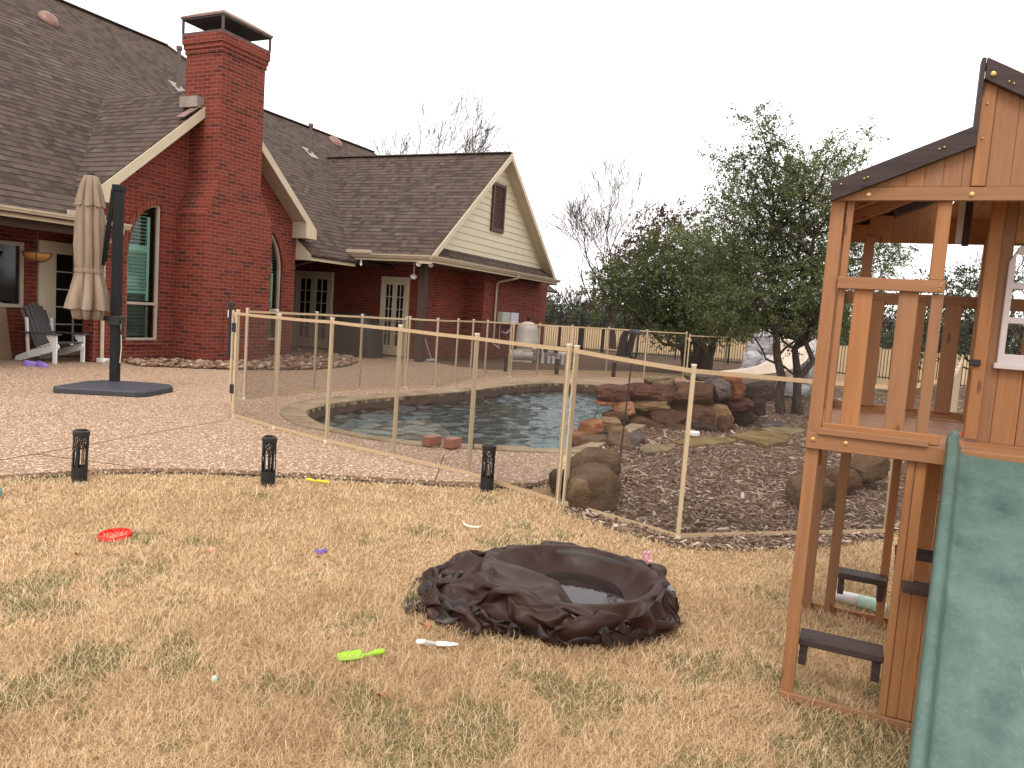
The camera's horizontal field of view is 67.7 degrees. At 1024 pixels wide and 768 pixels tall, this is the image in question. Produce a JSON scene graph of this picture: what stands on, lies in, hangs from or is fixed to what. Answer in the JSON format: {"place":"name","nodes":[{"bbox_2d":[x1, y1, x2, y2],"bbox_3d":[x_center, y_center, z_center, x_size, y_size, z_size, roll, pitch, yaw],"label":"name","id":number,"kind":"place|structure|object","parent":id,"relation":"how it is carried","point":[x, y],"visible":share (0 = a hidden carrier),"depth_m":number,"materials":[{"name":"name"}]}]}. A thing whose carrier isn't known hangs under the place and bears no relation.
{"place":"outdoors","nodes":[
{"label":"outdoors","id":0,"kind":"place"},
{"bbox_2d":[317,390,611,447],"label":"pool water","id":1,"kind":"structure","parent":0,"point":[518,414],"depth_m":12.03,"materials":[{"name":"blue liquid"}]},
{"bbox_2d":[572,429,594,446],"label":"waterfall stone","id":2,"kind":"object","parent":1,"relation":"in","point":[577,434],"visible":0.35,"depth_m":9.51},
{"bbox_2d":[0,326,969,767],"bbox_3d":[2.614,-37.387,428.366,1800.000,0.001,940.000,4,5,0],"label":"lawn","id":3,"kind":"structure","parent":0,"point":[550,332],"depth_m":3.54,"materials":[{"name":"plant"}]},
{"bbox_2d":[71,429,90,483],"bbox_3d":[-3.291,0.622,5.808,0.120,0.555,0.120,3,4,-23],"label":"lantern bollard","id":4,"kind":"object","parent":3,"relation":"on","point":[79,472],"visible":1,"depth_m":5.76,"materials":[{"name":"black metal"}]},
{"bbox_2d":[97,528,132,541],"bbox_3d":[-2.374,0.902,4.562,0.190,0.026,0.190,2,8,0],"label":"toy disc","id":5,"kind":"object","parent":3,"relation":"on","point":[118,531],"visible":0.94,"depth_m":4.58,"materials":[{"name":"red paint"}]},
{"bbox_2d":[260,435,277,486],"bbox_3d":[-1.948,0.689,6.097,0.120,0.555,0.120,0,7,-40],"label":"lantern bollard","id":6,"kind":"object","parent":3,"relation":"on","point":[268,474],"visible":1,"depth_m":6.05,"materials":[{"name":"black plastic"}]},
{"bbox_2d":[1,472,548,488],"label":"soil strip","id":7,"kind":"object","parent":3,"relation":"on","point":[337,479],"visible":0.61,"depth_m":6.45,"materials":[{"name":"soil"}]},
{"bbox_2d":[0,0,560,362],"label":"brick house","id":8,"kind":"structure","parent":3,"relation":"on","point":[239,196],"depth_m":17.17,"materials":[{"name":"red"}]},
{"bbox_2d":[0,240,23,307],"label":"window","id":9,"kind":"structure","parent":8,"relation":"in","point":[11,257],"depth_m":14.19,"materials":[{"name":"grey glass"}]},
{"bbox_2d":[21,230,52,262],"bbox_3d":[-8.611,-2.586,13.834,0.500,0.766,0.490,6,6,24],"label":"ceiling lamp","id":10,"kind":"object","parent":8,"relation":"hanging from","point":[37,256],"visible":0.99,"depth_m":13.73,"materials":[{"name":"orange glass"}]},
{"bbox_2d":[47,241,82,355],"bbox_3d":[-8.816,-1.678,15.335,0.118,2.250,1.150,6,6,24],"label":"door","id":11,"kind":"structure","parent":8,"relation":"in","point":[60,268],"depth_m":15.09,"materials":[{"name":"paint"}]},
{"bbox_2d":[126,205,159,339],"bbox_3d":[-7.542,-2.274,15.455,0.155,2.770,0.780,6,6,24],"label":"window","id":12,"kind":"structure","parent":8,"relation":"in","point":[143,250],"depth_m":15.55,"materials":[{"name":"teal"}]},
{"bbox_2d":[268,235,280,339],"bbox_3d":[-6.022,-2.466,18.721,0.155,2.770,0.780,6,6,24],"label":"window","id":13,"kind":"structure","parent":8,"relation":"in","point":[273,239],"depth_m":18.97,"materials":[{"name":"white"}]},
{"bbox_2d":[292,270,333,347],"bbox_3d":[-6.211,-2.321,23.768,1.450,2.360,0.118,6,6,24],"label":"door","id":14,"kind":"structure","parent":8,"relation":"in","point":[313,293],"depth_m":23.76,"materials":[{"name":"paint"}]},
{"bbox_2d":[379,276,409,356],"bbox_3d":[-3.500,-1.998,22.527,0.950,2.320,0.118,6,6,24],"label":"door","id":15,"kind":"structure","parent":8,"relation":"in","point":[394,301],"depth_m":22.52,"materials":[{"name":"paint"}]},
{"bbox_2d":[306,478,328,483],"bbox_3d":[-1.583,0.787,6.204,0.200,0.026,0.042,5,5,15],"label":"yellow toy spade","id":16,"kind":"object","parent":3,"relation":"on","point":[317,480],"visible":1,"depth_m":6.20,"materials":[{"name":"paint"}]},
{"bbox_2d":[0,347,688,486],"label":"patio deck","id":17,"kind":"structure","parent":3,"relation":"on","point":[38,415],"depth_m":8.20,"materials":[{"name":"concrete"}]},
{"bbox_2d":[0,302,11,358],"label":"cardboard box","id":18,"kind":"object","parent":17,"relation":"on","point":[5,349],"visible":1,"depth_m":14.11,"materials":[{"name":"cardboard"}]},
{"bbox_2d":[23,360,35,365],"bbox_3d":[-8.334,-0.362,13.214,0.255,0.097,0.086,2,5,-17],"label":"shoe","id":19,"kind":"object","parent":17,"relation":"on","point":[28,363],"visible":1,"depth_m":13.18,"materials":[{"name":"paint"}]},
{"bbox_2d":[36,361,48,367],"bbox_3d":[-8.113,-0.343,13.170,0.255,0.097,0.086,5,5,11],"label":"shoe","id":20,"kind":"object","parent":17,"relation":"on","point":[41,364],"visible":1,"depth_m":13.14,"materials":[{"name":"paint"}]},
{"bbox_2d":[15,303,88,363],"bbox_3d":[-8.562,-0.951,14.160,0.979,1.063,0.790,5,5,13],"label":"adirondack chair","id":21,"kind":"object","parent":17,"relation":"on","point":[44,337],"visible":1,"depth_m":14.08,"materials":[{"name":"white plastic"}]},
{"bbox_2d":[53,172,172,396],"bbox_3d":[-5.506,-1.342,10.597,1.338,3.090,1.135,4,5,0],"label":"cantilever parasol","id":22,"kind":"object","parent":17,"relation":"on","point":[88,297],"visible":0.98,"depth_m":10.50,"materials":[{"name":"fabric"}]},
{"bbox_2d":[0,392,443,482],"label":"deck joint","id":23,"kind":"object","parent":17,"relation":"on","point":[172,471],"visible":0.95,"depth_m":6.67,"materials":[{"name":"concrete"}]},
{"bbox_2d":[123,350,358,369],"bbox_3d":[-5.252,-0.526,17.813,3.032,0.001,7.620,6,5,18],"label":"river stone bed","id":24,"kind":"object","parent":17,"relation":"on","point":[247,369],"visible":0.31,"depth_m":15.50,"materials":[{"name":"stone"}]},
{"bbox_2d":[242,308,407,398],"bbox_3d":[-2.941,-0.495,12.355,0.238,1.325,3.537,7,6,31],"label":"pool fence section","id":25,"kind":"object","parent":17,"relation":"on","point":[317,314],"visible":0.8,"depth_m":12.20,"materials":[{"name":"brown"}]},
{"bbox_2d":[327,312,382,358],"bbox_3d":[-4.399,-1.388,21.385,1.655,1.210,0.754,6,6,26],"label":"covered grill","id":26,"kind":"object","parent":17,"relation":"on","point":[346,340],"visible":0.74,"depth_m":21.04,"materials":[{"name":"fabric"}]},
{"bbox_2d":[233,310,572,504],"bbox_3d":[-1.460,0.054,7.616,4.866,1.370,0.129,8,7,38],"label":"pool fence section","id":27,"kind":"object","parent":17,"relation":"on","point":[476,338],"visible":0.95,"depth_m":7.29,"materials":[{"name":"brown"}]},
{"bbox_2d":[226,302,236,415],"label":"pool gate","id":28,"kind":"structure","parent":27,"relation":"attached to","point":[232,313],"depth_m":10.12,"materials":[{"name":"brown"}]},
{"bbox_2d":[443,436,461,448],"bbox_3d":[-0.633,0.623,8.131,0.110,0.100,0.200,7,6,27],"label":"loose brick","id":29,"kind":"object","parent":17,"relation":"on","point":[452,442],"visible":1,"depth_m":8.06,"materials":[{"name":"brick"}]},
{"bbox_2d":[405,316,512,387],"bbox_3d":[-0.977,-0.677,15.800,0.348,1.335,4.314,6,6,21],"label":"pool fence section","id":30,"kind":"object","parent":17,"relation":"on","point":[436,348],"visible":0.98,"depth_m":15.47,"materials":[{"name":"brown"}]},
{"bbox_2d":[307,384,611,449],"bbox_3d":[0.270,0.992,12.890,3.979,1.330,9.420,6,6,22],"label":"pool basin","id":31,"kind":"object","parent":17,"relation":"in","point":[423,400],"visible":0.15,"depth_m":15.01,"materials":[{"name":"liquid"}]},
{"bbox_2d":[343,418,450,442],"bbox_3d":[-1.841,1.232,10.798,1.890,0.940,4.544,4,5,0],"label":"pool shelf","id":32,"kind":"object","parent":31,"relation":"in","point":[402,427],"visible":0.08,"depth_m":11.56,"materials":[{"name":"stone"}]},
{"bbox_2d":[281,380,645,453],"bbox_3d":[0.360,0.316,13.166,4.637,0.076,10.433,6,6,23],"label":"pool coping","id":33,"kind":"object","parent":31,"relation":"on","point":[295,413],"visible":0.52,"depth_m":10.59,"materials":[{"name":"concrete"}]},
{"bbox_2d":[422,434,441,445],"bbox_3d":[-0.859,0.604,8.171,0.110,0.100,0.200,8,6,35],"label":"loose brick","id":34,"kind":"object","parent":33,"relation":"on","point":[432,440],"visible":1,"depth_m":8.11,"materials":[{"name":"brick"}]},
{"bbox_2d":[578,418,604,434],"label":"waterfall stone","id":35,"kind":"object","parent":33,"relation":"on","point":[595,426],"visible":0.59,"depth_m":9.64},
{"bbox_2d":[599,416,621,427],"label":"waterfall stone","id":36,"kind":"object","parent":33,"relation":"on","point":[611,421],"visible":0.41,"depth_m":9.91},
{"bbox_2d":[606,426,627,435],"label":"waterfall stone","id":37,"kind":"object","parent":33,"relation":"on","point":[616,430],"visible":0.41,"depth_m":9.71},
{"bbox_2d":[503,356,507,371],"bbox_3d":[-0.155,-0.441,19.527,0.120,0.555,0.120,1,6,-30],"label":"lantern bollard","id":38,"kind":"object","parent":17,"relation":"on","point":[506,360],"visible":0.82,"depth_m":19.48,"materials":[{"name":"black metal"}]},
{"bbox_2d":[554,359,559,373],"bbox_3d":[1.160,-0.376,19.828,0.120,0.555,0.120,6,6,19],"label":"lantern bollard","id":39,"kind":"object","parent":17,"relation":"on","point":[556,370],"visible":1,"depth_m":19.78,"materials":[{"name":"black metal"}]},
{"bbox_2d":[509,321,687,379],"bbox_3d":[2.512,-0.774,19.427,5.970,1.355,0.546,0,6,-34],"label":"pool fence section","id":40,"kind":"object","parent":17,"relation":"on","point":[572,326],"visible":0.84,"depth_m":18.95,"materials":[{"name":"brown"}]},
{"bbox_2d":[611,362,616,376],"bbox_3d":[2.708,-0.311,20.300,0.120,0.555,0.120,2,6,-20],"label":"lantern bollard","id":41,"kind":"object","parent":17,"relation":"on","point":[613,374],"visible":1,"depth_m":20.26,"materials":[{"name":"black metal"}]},
{"bbox_2d":[337,648,384,661],"bbox_3d":[-0.634,1.142,3.220,0.201,0.026,0.077,1,6,-27],"label":"toy shovel","id":42,"kind":"object","parent":3,"relation":"on","point":[376,652],"visible":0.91,"depth_m":3.23,"materials":[{"name":"paint"}]},
{"bbox_2d":[348,72,522,159],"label":"bare tree","id":43,"kind":"object","parent":3,"relation":"on","point":[480,143],"visible":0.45,"depth_m":52.99,"materials":[{"name":"grey plant"}]},
{"bbox_2d":[416,639,458,645],"bbox_3d":[-0.331,1.148,3.389,0.191,0.026,0.046,3,5,-6],"label":"toy trowel","id":44,"kind":"object","parent":3,"relation":"on","point":[420,641],"visible":0.96,"depth_m":3.38,"materials":[{"name":"white plastic"}]},
{"bbox_2d":[461,520,482,528],"bbox_3d":[-0.303,0.975,5.297,0.195,0.020,0.083,8,7,38],"label":"white rope","id":45,"kind":"object","parent":3,"relation":"on","point":[469,526],"visible":0.99,"depth_m":5.24,"materials":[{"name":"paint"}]},
{"bbox_2d":[480,443,496,492],"bbox_3d":[-0.208,0.780,6.437,0.120,0.555,0.120,5,5,10],"label":"lantern bollard","id":46,"kind":"object","parent":3,"relation":"on","point":[486,481],"visible":0.99,"depth_m":6.39,"materials":[{"name":"black plastic"}]},
{"bbox_2d":[402,540,683,648],"bbox_3d":[0.163,1.033,3.995,1.419,0.223,1.150,4,5,0],"label":"tarp","id":47,"kind":"object","parent":3,"relation":"on","point":[548,593],"visible":0.98,"depth_m":3.75,"materials":[{"name":"plastic"}]},
{"bbox_2d":[520,550,629,637],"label":"wading pool","id":48,"kind":"structure","parent":3,"relation":"on","point":[527,631],"depth_m":4.35,"materials":[{"name":"plastic"}]},
{"bbox_2d":[424,349,741,372],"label":"bare earth","id":49,"kind":"structure","parent":3,"relation":"on","point":[587,362],"depth_m":25.57,"materials":[{"name":"soil"}]},
{"bbox_2d":[510,318,566,364],"bbox_3d":[1.042,-1.396,24.767,2.217,1.430,0.899,4,5,0],"label":"pool filter","id":50,"kind":"object","parent":49,"relation":"on","point":[526,333],"visible":0.81,"depth_m":24.53,"materials":[{"name":"plastic"}]},
{"bbox_2d":[544,312,624,352],"bbox_3d":[3.341,-2.466,36.321,4.393,1.780,0.169,6,6,22],"label":"iron fence","id":51,"kind":"object","parent":49,"relation":"on","point":[581,331],"visible":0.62,"depth_m":36.26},
{"bbox_2d":[583,194,702,356],"bbox_3d":[5.352,-4.310,31.209,4.942,6.861,5.235,4,5,0],"label":"red leaved tree","id":52,"kind":"object","parent":49,"relation":"on","point":[622,349],"visible":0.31,"depth_m":30.84,"materials":[{"name":"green plant"}]},
{"bbox_2d":[575,210,778,369],"bbox_3d":[5.452,-2.908,24.046,6.806,5.378,5.820,4,5,0],"label":"evergreen tree","id":53,"kind":"object","parent":49,"relation":"on","point":[701,355],"visible":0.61,"depth_m":23.06,"materials":[{"name":"green plant"}]},
{"bbox_2d":[533,147,663,348],"bbox_3d":[4.393,-6.998,39.136,6.975,10.569,9.822,2,6,-24],"label":"bare tree","id":54,"kind":"object","parent":3,"relation":"on","point":[584,224],"visible":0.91,"depth_m":39.20,"materials":[{"name":"grey plant"}]},
{"bbox_2d":[643,550,652,562],"bbox_3d":[0.858,1.087,4.795,0.068,0.080,0.035,7,6,34],"label":"doll toy","id":55,"kind":"object","parent":3,"relation":"on","point":[646,555],"visible":0.96,"depth_m":4.79,"materials":[{"name":"paint"}]},
{"bbox_2d":[560,384,965,551],"bbox_3d":[9.324,0.398,19.241,8.469,0.001,31.939,9,7,42],"label":"mulch bed","id":56,"kind":"object","parent":3,"relation":"on","point":[654,494],"visible":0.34,"depth_m":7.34,"materials":[{"name":"wood"}]},
{"bbox_2d":[549,469,563,493],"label":"boulder","id":57,"kind":"object","parent":56,"relation":"on","point":[552,478],"visible":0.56,"depth_m":6.37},
{"bbox_2d":[578,434,606,445],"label":"waterfall stone","id":58,"kind":"object","parent":56,"relation":"on","point":[584,439],"visible":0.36,"depth_m":9.21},
{"bbox_2d":[566,462,621,512],"bbox_3d":[0.660,0.877,6.218,0.470,0.428,0.582,-9,5,1],"label":"boulder","id":59,"kind":"object","parent":56,"relation":"on","point":[595,485],"visible":0.69,"depth_m":5.97,"materials":[{"name":"stone"}]},
{"bbox_2d":[570,447,621,475],"bbox_3d":[0.742,0.753,6.990,0.537,0.321,0.528,-7,5,1],"label":"boulder","id":60,"kind":"object","parent":56,"relation":"on","point":[611,459],"visible":0.51,"depth_m":6.80,"materials":[{"name":"stone"}]},
{"bbox_2d":[606,434,632,449],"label":"waterfall stone","id":61,"kind":"object","parent":56,"relation":"on","point":[613,440],"visible":0.31,"depth_m":9.10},
{"bbox_2d":[618,330,641,477],"bbox_3d":[1.068,0.224,7.082,0.100,1.460,0.161,8,6,36],"label":"bird feeder","id":62,"kind":"object","parent":56,"relation":"on","point":[631,332],"visible":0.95,"depth_m":7.06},
{"bbox_2d":[625,432,645,445],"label":"waterfall stone","id":63,"kind":"object","parent":56,"relation":"on","point":[636,438],"visible":0.52,"depth_m":9.36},
{"bbox_2d":[631,410,649,418],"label":"waterfall stone","id":64,"kind":"object","parent":56,"relation":"on","point":[646,414],"visible":0.15,"depth_m":11.64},
{"bbox_2d":[630,400,670,410],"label":"waterfall stone","id":65,"kind":"object","parent":64,"relation":"on","point":[645,405],"visible":0.61,"depth_m":11.42,"materials":[{"name":"stone"}]},
{"bbox_2d":[624,382,675,401],"bbox_3d":[2.115,0.126,11.748,0.831,0.277,0.753,0,5,0],"label":"waterfall stone","id":66,"kind":"object","parent":65,"relation":"on","point":[657,392],"visible":0.73,"depth_m":11.45,"materials":[{"name":"stone"}]},
{"bbox_2d":[643,376,674,384],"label":"waterfall stone","id":67,"kind":"object","parent":66,"relation":"on","point":[659,379],"visible":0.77,"depth_m":11.67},
{"bbox_2d":[622,415,664,428],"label":"waterfall stone","id":68,"kind":"object","parent":56,"relation":"on","point":[647,422],"visible":0.38,"depth_m":11.04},
{"bbox_2d":[602,410,628,424],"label":"waterfall stone","id":69,"kind":"object","parent":68,"relation":"on","point":[619,415],"visible":0.45,"depth_m":11.04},
{"bbox_2d":[612,401,635,415],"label":"waterfall stone","id":70,"kind":"object","parent":69,"relation":"on","point":[620,406],"visible":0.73,"depth_m":11.13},
{"bbox_2d":[593,400,615,405],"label":"waterfall stone","id":71,"kind":"object","parent":70,"relation":"on","point":[600,403],"visible":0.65,"depth_m":11.28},
{"bbox_2d":[639,444,674,454],"bbox_3d":[1.679,0.774,9.026,0.347,0.035,0.717,7,6,27],"label":"flagstone","id":72,"kind":"object","parent":56,"relation":"on","point":[650,449],"visible":0.88,"depth_m":8.99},
{"bbox_2d":[645,429,669,434],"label":"waterfall stone","id":73,"kind":"object","parent":56,"relation":"on","point":[658,432],"visible":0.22,"depth_m":10.53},
{"bbox_2d":[648,408,685,425],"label":"waterfall stone","id":74,"kind":"object","parent":56,"relation":"on","point":[671,415],"visible":0.58,"depth_m":11.32,"materials":[{"name":"stone"}]},
{"bbox_2d":[670,402,684,409],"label":"waterfall stone","id":75,"kind":"object","parent":74,"relation":"on","point":[677,406],"visible":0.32,"depth_m":11.60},
{"bbox_2d":[671,381,713,404],"bbox_3d":[2.765,0.141,11.715,0.706,0.349,0.765,0,5,0],"label":"waterfall stone","id":76,"kind":"object","parent":75,"relation":"on","point":[703,392],"visible":0.78,"depth_m":11.39,"materials":[{"name":"stone"}]},
{"bbox_2d":[665,423,692,430],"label":"waterfall stone","id":77,"kind":"object","parent":56,"relation":"on","point":[675,426],"visible":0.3,"depth_m":11.02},
{"bbox_2d":[684,403,715,423],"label":"waterfall stone","id":78,"kind":"object","parent":56,"relation":"on","point":[703,413],"visible":0.45,"depth_m":11.33,"materials":[{"name":"stone"}]},
{"bbox_2d":[690,422,717,432],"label":"waterfall stone","id":79,"kind":"object","parent":56,"relation":"on","point":[704,426],"visible":0.55,"depth_m":11.01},
{"bbox_2d":[673,436,735,447],"bbox_3d":[2.531,0.748,9.962,1.165,0.035,0.453,0,7,-40],"label":"flagstone","id":80,"kind":"object","parent":56,"relation":"on","point":[704,441],"visible":0.84,"depth_m":9.88,"materials":[{"name":"stone"}]},
{"bbox_2d":[689,430,699,436],"bbox_3d":[2.424,0.661,10.199,0.170,0.065,0.170,4,5,0],"label":"skimmer lid","id":81,"kind":"object","parent":80,"relation":"on","point":[693,433],"visible":0.82,"depth_m":10.13,"materials":[{"name":"white plastic"}]},
{"bbox_2d":[713,400,722,403],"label":"waterfall stone","id":82,"kind":"object","parent":56,"relation":"on","point":[717,402],"visible":0.02,"depth_m":11.97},
{"bbox_2d":[684,373,714,380],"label":"waterfall stone","id":83,"kind":"object","parent":82,"relation":"on","point":[700,377],"visible":0.61,"depth_m":12.24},
{"bbox_2d":[704,378,731,400],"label":"waterfall stone","id":84,"kind":"object","parent":82,"relation":"on","point":[722,389],"visible":0.69,"depth_m":11.55,"materials":[{"name":"stone"}]},
{"bbox_2d":[713,404,733,427],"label":"waterfall stone","id":85,"kind":"object","parent":56,"relation":"on","point":[720,409],"visible":0.45,"depth_m":11.33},
{"bbox_2d":[717,415,733,432],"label":"waterfall stone","id":86,"kind":"object","parent":56,"relation":"on","point":[724,423],"visible":0.71,"depth_m":11.12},
{"bbox_2d":[731,411,757,425],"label":"waterfall stone","id":87,"kind":"object","parent":56,"relation":"on","point":[744,418],"visible":0.49,"depth_m":11.89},
{"bbox_2d":[722,397,753,411],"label":"waterfall stone","id":88,"kind":"object","parent":87,"relation":"on","point":[743,404],"visible":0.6,"depth_m":11.72,"materials":[{"name":"stone"}]},
{"bbox_2d":[722,376,745,400],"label":"waterfall stone","id":89,"kind":"object","parent":88,"relation":"on","point":[738,388],"visible":0.6,"depth_m":11.65,"materials":[{"name":"stone"}]},
{"bbox_2d":[751,398,765,415],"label":"waterfall stone","id":90,"kind":"object","parent":87,"relation":"on","point":[759,408],"visible":0.62,"depth_m":12.17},
{"bbox_2d":[744,381,776,401],"bbox_3d":[4.049,0.136,12.620,0.549,0.321,0.675,-6,5,1],"label":"waterfall stone","id":91,"kind":"object","parent":90,"relation":"on","point":[765,391],"visible":0.64,"depth_m":12.32,"materials":[{"name":"stone"}]},
{"bbox_2d":[731,430,790,447],"bbox_3d":[3.464,0.752,10.555,0.689,0.050,1.395,8,6,34],"label":"flagstone","id":92,"kind":"object","parent":56,"relation":"on","point":[766,439],"visible":0.94,"depth_m":10.39,"materials":[{"name":"stone"}]},
{"bbox_2d":[561,345,962,538],"bbox_3d":[5.423,0.338,10.021,2.014,1.325,12.640,9,7,42],"label":"pool fence section","id":93,"kind":"object","parent":56,"relation":"on","point":[691,370],"visible":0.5,"depth_m":5.61,"materials":[{"name":"brown"}]},
{"bbox_2d":[724,329,816,396],"bbox_3d":[6.174,-0.473,18.090,1.793,1.664,3.684,7,6,33],"label":"water slide","id":94,"kind":"object","parent":56,"relation":"on","point":[754,361],"visible":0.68,"depth_m":18.31,"materials":[{"name":"plastic"}]},
{"bbox_2d":[758,421,794,427],"bbox_3d":[4.226,0.663,12.202,0.450,0.035,0.966,8,6,37],"label":"flagstone","id":95,"kind":"object","parent":56,"relation":"on","point":[769,424],"visible":0.77,"depth_m":12.20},
{"bbox_2d":[760,426,806,435],"bbox_3d":[4.165,0.709,11.644,0.520,0.035,1.016,8,6,35],"label":"flagstone","id":96,"kind":"object","parent":56,"relation":"on","point":[788,430],"visible":0.74,"depth_m":11.55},
{"bbox_2d":[675,99,921,415],"bbox_3d":[5.506,-2.244,14.369,4.993,5.764,3.988,4,5,0],"label":"evergreen tree","id":97,"kind":"object","parent":56,"relation":"on","point":[790,188],"visible":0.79,"depth_m":13.76,"materials":[{"name":"green plant"}]},
{"bbox_2d":[785,474,836,510],"bbox_3d":[2.637,0.993,6.719,0.423,0.371,0.438,0,5,0],"label":"boulder","id":98,"kind":"object","parent":56,"relation":"on","point":[793,487],"visible":0.47,"depth_m":6.57,"materials":[{"name":"stone"}]},
{"bbox_2d":[686,334,963,404],"bbox_3d":[8.425,-0.401,20.398,4.564,1.330,8.764,0,6,-36],"label":"pool fence section","id":99,"kind":"object","parent":56,"relation":"on","point":[880,349],"visible":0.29,"depth_m":21.54,"materials":[{"name":"brown"}]},
{"bbox_2d":[825,467,861,491],"bbox_3d":[3.151,0.920,7.298,0.344,0.205,0.377,-14,5,2],"label":"boulder","id":100,"kind":"object","parent":56,"relation":"on","point":[854,479],"visible":0.58,"depth_m":7.17,"materials":[{"name":"stone"}]},
{"bbox_2d":[850,454,890,484],"bbox_3d":[3.584,0.831,7.707,0.422,0.295,0.420,-20,5,2],"label":"boulder","id":101,"kind":"object","parent":56,"relation":"on","point":[869,469],"visible":0.57,"depth_m":7.53,"materials":[{"name":"stone"}]},
{"bbox_2d":[883,260,1023,369],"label":"evergreen tree","id":102,"kind":"object","parent":56,"relation":"on","point":[970,287],"visible":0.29,"depth_m":21.37,"materials":[{"name":"green plant"}]},
{"bbox_2d":[946,246,1023,354],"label":"tree","id":103,"kind":"object","parent":56,"relation":"on","point":[1013,333],"visible":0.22,"depth_m":24.25,"materials":[{"name":"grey plant"}]},
{"bbox_2d":[545,282,1023,354],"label":"distant wood","id":104,"kind":"object","parent":3,"relation":"on","point":[577,309],"visible":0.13,"depth_m":139.22,"materials":[{"name":"green plant"}]},
{"bbox_2d":[626,321,1020,387],"bbox_3d":[21.713,-0.091,24.920,39.061,1.680,4.220,7,6,27],"label":"iron fence","id":105,"kind":"object","parent":3,"relation":"on","point":[739,362],"visible":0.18,"depth_m":30.94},
{"bbox_2d":[835,590,886,612],"bbox_3d":[1.916,1.201,4.234,0.295,0.076,0.076,8,7,40],"label":"plastic bottle","id":106,"kind":"object","parent":3,"relation":"on","point":[866,602],"visible":0.65,"depth_m":4.20,"materials":[{"name":"green paint"}]},
{"bbox_2d":[779,57,1023,767],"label":"wooden playset","id":107,"kind":"object","parent":3,"relation":"on","point":[966,619],"visible":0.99,"depth_m":2.91,"materials":[{"name":"brown wood"}]},
{"bbox_2d":[992,245,1023,370],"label":"window frame","id":108,"kind":"structure","parent":107,"relation":"in","point":[1003,361],"depth_m":3.00,"materials":[{"name":"wood"}]},
{"bbox_2d":[65,0,1023,345],"label":"sky","id":109,"kind":"structure","parent":0,"point":[575,79],"materials":[{"name":"white"}]},
{"bbox_2d":[594,384,633,417],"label":"stone","id":110,"kind":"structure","parent":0,"point":[616,393],"depth_m":11.30,"materials":[{"name":"stone"}]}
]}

